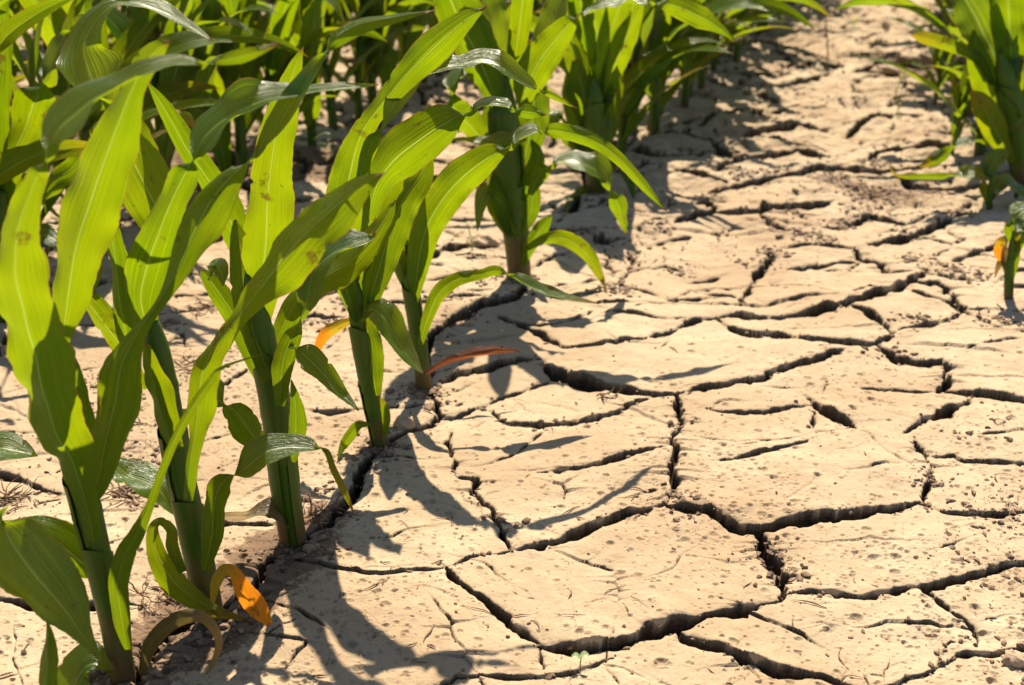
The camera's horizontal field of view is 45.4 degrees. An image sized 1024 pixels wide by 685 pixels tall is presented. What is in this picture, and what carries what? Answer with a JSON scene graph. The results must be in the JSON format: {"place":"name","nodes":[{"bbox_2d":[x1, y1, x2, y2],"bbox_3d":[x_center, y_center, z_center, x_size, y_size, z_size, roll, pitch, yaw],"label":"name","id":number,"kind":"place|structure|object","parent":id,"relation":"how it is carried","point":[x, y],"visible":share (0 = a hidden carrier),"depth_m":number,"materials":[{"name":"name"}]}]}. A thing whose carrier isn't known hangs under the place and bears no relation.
{"place":"outdoors","nodes":[
{"label":"outdoors","id":0,"kind":"place"},
{"bbox_2d":[0,0,1023,684],"bbox_3d":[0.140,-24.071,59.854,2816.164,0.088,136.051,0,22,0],"label":"ground","id":1,"kind":"structure","parent":0,"point":[592,472],"depth_m":1.44,"materials":[{"name":"beige soil"}]},
{"bbox_2d":[9,1,21,105],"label":"corn plant","id":2,"kind":"object","parent":1,"relation":"on","point":[16,9],"visible":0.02,"depth_m":2.85,"materials":[{"name":"green plant"}]},
{"bbox_2d":[9,0,27,83],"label":"corn plant","id":3,"kind":"object","parent":1,"relation":"on","point":[19,78],"visible":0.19,"depth_m":2.65,"materials":[{"name":"green plant"}]},
{"bbox_2d":[0,430,37,460],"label":"corn plant","id":4,"kind":"object","parent":1,"relation":"on","point":[14,445],"visible":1,"depth_m":1.10,"materials":[{"name":"green plant"}]},
{"bbox_2d":[0,476,40,513],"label":"dried root","id":5,"kind":"object","parent":1,"relation":"on","point":[6,495],"visible":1,"depth_m":1.29,"materials":[{"name":"plant"}]},
{"bbox_2d":[22,8,40,48],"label":"corn plant","id":6,"kind":"object","parent":1,"relation":"on","point":[33,30],"visible":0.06,"depth_m":4.00,"materials":[{"name":"green plant"}]},
{"bbox_2d":[0,0,83,322],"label":"corn plant","id":7,"kind":"object","parent":1,"relation":"on","point":[30,106],"visible":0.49,"depth_m":1.66,"materials":[{"name":"green plant"}]},
{"bbox_2d":[0,0,86,184],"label":"corn plant","id":8,"kind":"object","parent":1,"relation":"on","point":[16,161],"visible":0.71,"depth_m":1.62,"materials":[{"name":"green plant"}]},
{"bbox_2d":[39,621,58,684],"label":"corn plant","id":9,"kind":"object","parent":1,"relation":"on","point":[49,662],"visible":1,"depth_m":0.90,"materials":[{"name":"green plant"}]},
{"bbox_2d":[17,0,121,231],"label":"corn plant","id":10,"kind":"object","parent":1,"relation":"on","point":[52,25],"visible":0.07,"depth_m":1.92,"materials":[{"name":"green plant"}]},
{"bbox_2d":[27,22,132,53],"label":"corn plant","id":11,"kind":"object","parent":1,"relation":"on","point":[110,35],"visible":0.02,"depth_m":2.96,"materials":[{"name":"green plant"}]},
{"bbox_2d":[31,5,130,46],"bbox_3d":[-1.059,-0.867,3.154,0.699,0.567,0.235,-8,24,-19],"label":"corn plant","id":12,"kind":"object","parent":1,"relation":"on","point":[123,9],"visible":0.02,"depth_m":3.21,"materials":[{"name":"green plant"}]},
{"bbox_2d":[109,37,115,44],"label":"corn plant","id":13,"kind":"object","parent":1,"relation":"on","point":[112,41],"visible":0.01,"depth_m":3.01,"materials":[{"name":"green plant"}]},
{"bbox_2d":[9,0,219,218],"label":"corn plant","id":14,"kind":"object","parent":1,"relation":"on","point":[134,35],"visible":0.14,"depth_m":1.97,"materials":[{"name":"green plant"}]},
{"bbox_2d":[101,482,139,506],"bbox_3d":[-0.416,0.153,1.303,0.070,0.026,0.074,0,22,0],"label":"dried root","id":15,"kind":"object","parent":1,"relation":"on","point":[124,487],"visible":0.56,"depth_m":1.30,"materials":[{"name":"plant"}]},
{"bbox_2d":[124,6,145,45],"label":"corn plant","id":16,"kind":"object","parent":1,"relation":"on","point":[131,19],"visible":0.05,"depth_m":3.31,"materials":[{"name":"green plant"}]},
{"bbox_2d":[129,571,177,617],"bbox_3d":[-0.329,0.225,1.123,0.068,0.031,0.077,-10,25,-23],"label":"dried root","id":17,"kind":"object","parent":1,"relation":"on","point":[142,601],"visible":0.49,"depth_m":1.12,"materials":[{"name":"beige plant"}]},
{"bbox_2d":[9,0,308,255],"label":"corn plant","id":18,"kind":"object","parent":1,"relation":"on","point":[182,41],"visible":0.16,"depth_m":1.84,"materials":[{"name":"green plant"}]},
{"bbox_2d":[106,0,253,169],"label":"corn plant","id":19,"kind":"object","parent":1,"relation":"on","point":[118,23],"visible":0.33,"depth_m":2.07,"materials":[{"name":"green plant"}]},
{"bbox_2d":[172,349,196,381],"bbox_3d":[-0.430,0.025,1.611,0.089,0.027,0.080,0,22,0],"label":"dried root","id":20,"kind":"object","parent":1,"relation":"on","point":[183,356],"visible":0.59,"depth_m":1.61,"materials":[{"name":"beige plant"}]},
{"bbox_2d":[144,0,231,172],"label":"corn plant","id":21,"kind":"object","parent":1,"relation":"on","point":[221,149],"visible":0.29,"depth_m":2.38,"materials":[{"name":"green plant"}]},
{"bbox_2d":[168,296,214,317],"bbox_3d":[-0.463,-0.061,1.806,0.070,0.036,0.096,-13,26,-29],"label":"dried root","id":22,"kind":"object","parent":1,"relation":"on","point":[204,306],"visible":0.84,"depth_m":1.81,"materials":[{"name":"beige plant"}]},
{"bbox_2d":[128,0,276,193],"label":"corn plant","id":23,"kind":"object","parent":1,"relation":"on","point":[206,73],"visible":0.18,"depth_m":2.20,"materials":[{"name":"green plant"}]},
{"bbox_2d":[0,10,434,684],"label":"corn plant","id":24,"kind":"object","parent":1,"relation":"on","point":[48,564],"visible":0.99,"depth_m":0.90,"materials":[{"name":"green plant"}]},
{"bbox_2d":[56,0,384,626],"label":"corn plant","id":25,"kind":"object","parent":1,"relation":"on","point":[159,193],"visible":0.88,"depth_m":1.00,"materials":[{"name":"green plant"}]},
{"bbox_2d":[177,0,331,173],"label":"corn plant","id":26,"kind":"object","parent":1,"relation":"on","point":[243,123],"visible":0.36,"depth_m":2.51,"materials":[{"name":"green plant"}]},
{"bbox_2d":[254,0,262,26],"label":"corn plant","id":27,"kind":"object","parent":1,"relation":"on","point":[258,15],"visible":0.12,"depth_m":3.93,"materials":[{"name":"green plant"}]},
{"bbox_2d":[262,0,277,15],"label":"corn plant","id":28,"kind":"object","parent":1,"relation":"on","point":[272,2],"visible":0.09,"depth_m":4.04,"materials":[{"name":"green plant"}]},
{"bbox_2d":[148,46,395,548],"bbox_3d":[-0.207,-0.008,1.120,0.199,0.536,0.123,0,22,0],"label":"corn plant","id":29,"kind":"object","parent":1,"relation":"on","point":[253,233],"visible":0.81,"depth_m":1.12,"materials":[{"name":"green plant"}]},
{"bbox_2d":[284,0,344,145],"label":"corn plant","id":30,"kind":"object","parent":1,"relation":"on","point":[309,18],"visible":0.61,"depth_m":2.60,"materials":[{"name":"green plant"}]},
{"bbox_2d":[249,0,386,123],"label":"corn plant","id":31,"kind":"object","parent":1,"relation":"on","point":[281,22],"visible":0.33,"depth_m":2.48,"materials":[{"name":"green plant"}]},
{"bbox_2d":[254,0,396,120],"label":"corn plant","id":32,"kind":"object","parent":1,"relation":"on","point":[361,72],"visible":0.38,"depth_m":2.99,"materials":[{"name":"green plant"}]},
{"bbox_2d":[316,132,338,164],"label":"weed","id":33,"kind":"object","parent":1,"relation":"on","point":[329,146],"visible":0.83,"depth_m":2.60,"materials":[{"name":"green plant"}]},
{"bbox_2d":[301,490,362,529],"bbox_3d":[-0.198,0.163,1.249,0.103,0.057,0.066,16,27,34],"label":"dried root","id":34,"kind":"object","parent":1,"relation":"on","point":[315,515],"visible":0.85,"depth_m":1.25,"materials":[{"name":"beige plant"}]},
{"bbox_2d":[257,0,429,130],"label":"corn plant","id":35,"kind":"object","parent":1,"relation":"on","point":[331,19],"visible":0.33,"depth_m":2.88,"materials":[{"name":"green plant"}]},
{"bbox_2d":[342,8,346,19],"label":"corn plant","id":36,"kind":"object","parent":1,"relation":"on","point":[344,13],"visible":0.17,"depth_m":4.55,"materials":[{"name":"green plant"}]},
{"bbox_2d":[347,2,352,16],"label":"corn plant","id":37,"kind":"object","parent":1,"relation":"on","point":[349,7],"visible":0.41,"depth_m":4.68,"materials":[{"name":"green plant"}]},
{"bbox_2d":[337,0,433,105],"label":"corn plant","id":38,"kind":"object","parent":1,"relation":"on","point":[378,8],"visible":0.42,"depth_m":2.97,"materials":[{"name":"green plant"}]},
{"bbox_2d":[343,0,433,87],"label":"corn plant","id":39,"kind":"object","parent":1,"relation":"on","point":[390,63],"visible":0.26,"depth_m":3.06,"materials":[{"name":"green plant"}]},
{"bbox_2d":[393,414,415,428],"bbox_3d":[-0.128,0.096,1.460,0.028,0.019,0.024,0,22,0],"label":"clod","id":40,"kind":"object","parent":1,"relation":"on","point":[401,421],"visible":1,"depth_m":1.45,"materials":[{"name":"soil"}]},
{"bbox_2d":[397,2,434,63],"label":"corn plant","id":41,"kind":"object","parent":1,"relation":"on","point":[406,41],"visible":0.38,"depth_m":3.22,"materials":[{"name":"green plant"}]},
{"bbox_2d":[421,7,433,83],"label":"corn plant","id":42,"kind":"object","parent":1,"relation":"on","point":[424,80],"visible":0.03,"depth_m":3.41,"materials":[{"name":"green plant"}]},
{"bbox_2d":[424,4,442,76],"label":"corn plant","id":43,"kind":"object","parent":1,"relation":"on","point":[433,21],"visible":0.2,"depth_m":3.39,"materials":[{"name":"green plant"}]},
{"bbox_2d":[315,6,576,457],"bbox_3d":[-0.082,-0.086,1.304,0.278,0.544,0.126,9,24,20],"label":"corn plant","id":44,"kind":"object","parent":1,"relation":"on","point":[403,155],"visible":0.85,"depth_m":1.24,"materials":[{"name":"green plant"}]},
{"bbox_2d":[452,221,472,249],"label":"weed","id":45,"kind":"object","parent":1,"relation":"on","point":[469,233],"visible":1,"depth_m":2.05,"materials":[{"name":"beige plant"}]},
{"bbox_2d":[465,232,501,247],"bbox_3d":[-0.050,-0.173,2.097,0.058,0.029,0.051,-9,24,-21],"label":"clod","id":46,"kind":"object","parent":1,"relation":"on","point":[482,239],"visible":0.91,"depth_m":2.08,"materials":[{"name":"soil"}]},
{"bbox_2d":[3,138,1012,684],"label":"straw bits","id":47,"kind":"object","parent":1,"relation":"on","point":[139,422],"visible":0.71,"depth_m":1.17,"materials":[{"name":"beige plant"}]},
{"bbox_2d":[0,38,1023,684],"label":"soil crumbs","id":48,"kind":"object","parent":1,"relation":"on","point":[308,548],"visible":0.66,"depth_m":1.42,"materials":[{"name":"beige soil"}]},
{"bbox_2d":[380,123,666,389],"bbox_3d":[0.003,-0.075,1.474,0.351,0.391,0.087,4,23,10],"label":"corn plant","id":49,"kind":"object","parent":1,"relation":"on","point":[457,181],"visible":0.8,"depth_m":1.45,"materials":[{"name":"green plant"}]},
{"bbox_2d":[533,0,542,16],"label":"corn plant","id":50,"kind":"object","parent":1,"relation":"on","point":[536,5],"visible":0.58,"depth_m":4.54,"materials":[{"name":"green plant"}]},
{"bbox_2d":[571,651,588,665],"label":"seedling","id":51,"kind":"object","parent":1,"relation":"on","point":[578,656],"visible":1,"depth_m":1.04,"materials":[{"name":"green plant"}]},
{"bbox_2d":[433,0,737,289],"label":"corn plant","id":52,"kind":"object","parent":1,"relation":"on","point":[508,195],"visible":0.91,"depth_m":1.83,"materials":[{"name":"green plant"}]},
{"bbox_2d":[549,0,644,212],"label":"corn plant","id":53,"kind":"object","parent":1,"relation":"on","point":[593,63],"visible":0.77,"depth_m":2.31,"materials":[{"name":"green plant"}]},
{"bbox_2d":[596,384,624,399],"bbox_3d":[0.122,0.060,1.522,0.038,0.017,0.021,-12,25,-26],"label":"dried root","id":54,"kind":"object","parent":1,"relation":"on","point":[604,394],"visible":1,"depth_m":1.52,"materials":[{"name":"plant"}]},
{"bbox_2d":[530,0,729,119],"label":"corn plant","id":55,"kind":"object","parent":1,"relation":"on","point":[637,69],"visible":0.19,"depth_m":2.44,"materials":[{"name":"green plant"}]},
{"bbox_2d":[625,4,649,151],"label":"corn plant","id":56,"kind":"object","parent":1,"relation":"on","point":[633,6],"visible":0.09,"depth_m":2.57,"materials":[{"name":"green plant"}]},
{"bbox_2d":[631,5,663,136],"bbox_3d":[0.265,-0.680,2.763,0.173,0.472,0.520,-4,23,-10],"label":"corn plant","id":57,"kind":"object","parent":1,"relation":"on","point":[653,34],"visible":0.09,"depth_m":2.69,"materials":[{"name":"green plant"}]},
{"bbox_2d":[532,0,786,130],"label":"corn plant","id":58,"kind":"object","parent":1,"relation":"on","point":[677,60],"visible":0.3,"depth_m":2.82,"materials":[{"name":"green plant"}]},
{"bbox_2d":[646,11,723,134],"bbox_3d":[0.317,-0.699,2.741,0.218,0.547,0.651,11,25,25],"label":"corn plant","id":59,"kind":"object","parent":1,"relation":"on","point":[669,23],"visible":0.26,"depth_m":2.84,"materials":[{"name":"green plant"}]},
{"bbox_2d":[678,0,716,107],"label":"corn plant","id":60,"kind":"object","parent":1,"relation":"on","point":[687,61],"visible":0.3,"depth_m":3.12,"materials":[{"name":"green plant"}]},
{"bbox_2d":[660,0,753,114],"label":"corn plant","id":61,"kind":"object","parent":1,"relation":"on","point":[694,32],"visible":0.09,"depth_m":2.93,"materials":[{"name":"green plant"}]},
{"bbox_2d":[694,12,720,88],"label":"corn plant","id":62,"kind":"object","parent":1,"relation":"on","point":[701,79],"visible":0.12,"depth_m":3.32,"materials":[{"name":"green plant"}]},
{"bbox_2d":[617,0,814,154],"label":"corn plant","id":63,"kind":"object","parent":1,"relation":"on","point":[625,130],"visible":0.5,"depth_m":2.49,"materials":[{"name":"green plant"}]},
{"bbox_2d":[721,12,732,57],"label":"corn plant","id":64,"kind":"object","parent":1,"relation":"on","point":[730,48],"visible":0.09,"depth_m":3.87,"materials":[{"name":"green plant"}]},
{"bbox_2d":[711,10,767,71],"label":"corn plant","id":65,"kind":"object","parent":1,"relation":"on","point":[714,62],"visible":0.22,"depth_m":3.63,"materials":[{"name":"green plant"}]},
{"bbox_2d":[730,8,751,62],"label":"corn plant","id":66,"kind":"object","parent":1,"relation":"on","point":[742,15],"visible":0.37,"depth_m":3.75,"materials":[{"name":"green plant"}]},
{"bbox_2d":[728,8,754,45],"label":"corn plant","id":67,"kind":"object","parent":1,"relation":"on","point":[744,39],"visible":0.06,"depth_m":4.04,"materials":[{"name":"green plant"}]},
{"bbox_2d":[705,11,783,74],"bbox_3d":[0.538,-1.009,3.390,0.650,0.613,0.143,19,29,39],"label":"corn plant","id":68,"kind":"object","parent":1,"relation":"on","point":[735,28],"visible":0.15,"depth_m":3.40,"materials":[{"name":"green plant"}]},
{"bbox_2d":[717,9,783,64],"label":"corn plant","id":69,"kind":"object","parent":1,"relation":"on","point":[740,30],"visible":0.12,"depth_m":3.65,"materials":[{"name":"green plant"}]},
{"bbox_2d":[740,10,764,49],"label":"corn plant","id":70,"kind":"object","parent":1,"relation":"on","point":[750,25],"visible":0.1,"depth_m":3.95,"materials":[{"name":"green plant"}]},
{"bbox_2d":[753,9,762,35],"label":"corn plant","id":71,"kind":"object","parent":1,"relation":"on","point":[759,32],"visible":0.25,"depth_m":4.30,"materials":[{"name":"green plant"}]},
{"bbox_2d":[690,0,830,97],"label":"corn plant","id":72,"kind":"object","parent":1,"relation":"on","point":[814,4],"visible":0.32,"depth_m":3.10,"materials":[{"name":"green plant"}]},
{"bbox_2d":[762,11,766,32],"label":"corn plant","id":73,"kind":"object","parent":1,"relation":"on","point":[763,23],"visible":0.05,"depth_m":4.36,"materials":[{"name":"green plant"}]},
{"bbox_2d":[764,11,771,31],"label":"corn plant","id":74,"kind":"object","parent":1,"relation":"on","point":[768,13],"visible":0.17,"depth_m":4.45,"materials":[{"name":"green plant"}]},
{"bbox_2d":[821,125,833,130],"bbox_3d":[0.750,-0.508,2.913,0.030,0.013,0.022,9,24,21],"label":"clod","id":75,"kind":"object","parent":1,"relation":"on","point":[825,128],"visible":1,"depth_m":2.91,"materials":[{"name":"soil"}]},
{"bbox_2d":[796,1,859,60],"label":"dead weed","id":76,"kind":"object","parent":1,"relation":"on","point":[826,19],"visible":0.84,"depth_m":3.83,"materials":[{"name":"beige plant"}]},
{"bbox_2d":[848,16,860,38],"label":"weed","id":77,"kind":"object","parent":1,"relation":"on","point":[855,18],"visible":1,"depth_m":4.20,"materials":[{"name":"beige plant"}]},
{"bbox_2d":[851,177,897,200],"bbox_3d":[0.708,-0.305,2.402,0.092,0.032,0.117,5,23,13],"label":"dried root","id":78,"kind":"object","parent":1,"relation":"on","point":[870,191],"visible":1,"depth_m":2.40,"materials":[{"name":"beige plant"}]},
{"bbox_2d":[870,64,899,75],"bbox_3d":[1.116,-0.816,3.675,0.089,0.035,0.063,0,22,0],"label":"clod","id":79,"kind":"object","parent":1,"relation":"on","point":[884,69],"visible":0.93,"depth_m":3.65,"materials":[{"name":"soil"}]},
{"bbox_2d":[894,67,908,99],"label":"weed","id":80,"kind":"object","parent":1,"relation":"on","point":[904,74],"visible":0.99,"depth_m":3.27,"materials":[{"name":"beige plant"}]},
{"bbox_2d":[835,0,985,155],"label":"corn plant","id":81,"kind":"object","parent":1,"relation":"on","point":[926,14],"visible":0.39,"depth_m":2.63,"materials":[{"name":"green plant"}]},
{"bbox_2d":[895,48,932,67],"bbox_3d":[1.258,-0.867,3.765,0.162,0.073,0.122,0,22,0],"label":"clod","id":82,"kind":"object","parent":1,"relation":"on","point":[923,56],"visible":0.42,"depth_m":3.73,"materials":[{"name":"soil"}]},
{"bbox_2d":[886,0,962,79],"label":"corn plant","id":83,"kind":"object","parent":1,"relation":"on","point":[953,62],"visible":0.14,"depth_m":3.38,"materials":[{"name":"green plant"}]},
{"bbox_2d":[901,22,963,104],"bbox_3d":[1.089,-0.712,3.129,0.084,0.220,0.252,-6,23,-15],"label":"corn plant","id":84,"kind":"object","parent":1,"relation":"on","point":[939,56],"visible":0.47,"depth_m":3.13,"materials":[{"name":"green plant"}]},
{"bbox_2d":[910,25,968,79],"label":"corn plant","id":85,"kind":"object","parent":1,"relation":"on","point":[955,31],"visible":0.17,"depth_m":2.67,"materials":[{"name":"green plant"}]},
{"bbox_2d":[927,4,953,18],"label":"corn plant","id":86,"kind":"object","parent":1,"relation":"on","point":[949,9],"visible":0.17,"depth_m":3.52,"materials":[{"name":"green plant"}]},
{"bbox_2d":[934,0,957,40],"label":"corn plant","id":87,"kind":"object","parent":1,"relation":"on","point":[947,19],"visible":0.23,"depth_m":4.00,"materials":[{"name":"green plant"}]},
{"bbox_2d":[942,0,957,27],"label":"corn plant","id":88,"kind":"object","parent":1,"relation":"on","point":[945,3],"visible":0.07,"depth_m":3.78,"materials":[{"name":"green plant"}]},
{"bbox_2d":[941,32,962,68],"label":"corn plant","id":89,"kind":"object","parent":1,"relation":"on","point":[956,57],"visible":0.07,"depth_m":3.52,"materials":[{"name":"green plant"}]},
{"bbox_2d":[889,148,1023,209],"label":"corn plant","id":90,"kind":"object","parent":1,"relation":"on","point":[993,160],"visible":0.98,"depth_m":2.29,"materials":[{"name":"green plant"}]},
{"bbox_2d":[943,61,971,154],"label":"corn plant","id":91,"kind":"object","parent":1,"relation":"on","point":[960,95],"visible":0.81,"depth_m":2.69,"materials":[{"name":"green plant"}]},
{"bbox_2d":[911,0,1023,185],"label":"corn plant","id":92,"kind":"object","parent":1,"relation":"on","point":[992,34],"visible":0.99,"depth_m":2.37,"materials":[{"name":"green plant"}]},
{"bbox_2d":[965,75,972,116],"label":"corn plant","id":93,"kind":"object","parent":1,"relation":"on","point":[969,113],"depth_m":3.02,"materials":[{"name":"green plant"}]},
{"bbox_2d":[993,201,1023,299],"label":"corn plant","id":94,"kind":"object","parent":1,"relation":"on","point":[1007,256],"visible":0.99,"depth_m":1.83,"materials":[{"name":"green plant"}]},
{"bbox_2d":[1001,649,1023,668],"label":"clod","id":95,"kind":"object","parent":1,"relation":"on","point":[1012,658],"visible":1,"depth_m":1.04,"materials":[{"name":"soil"}]}
]}

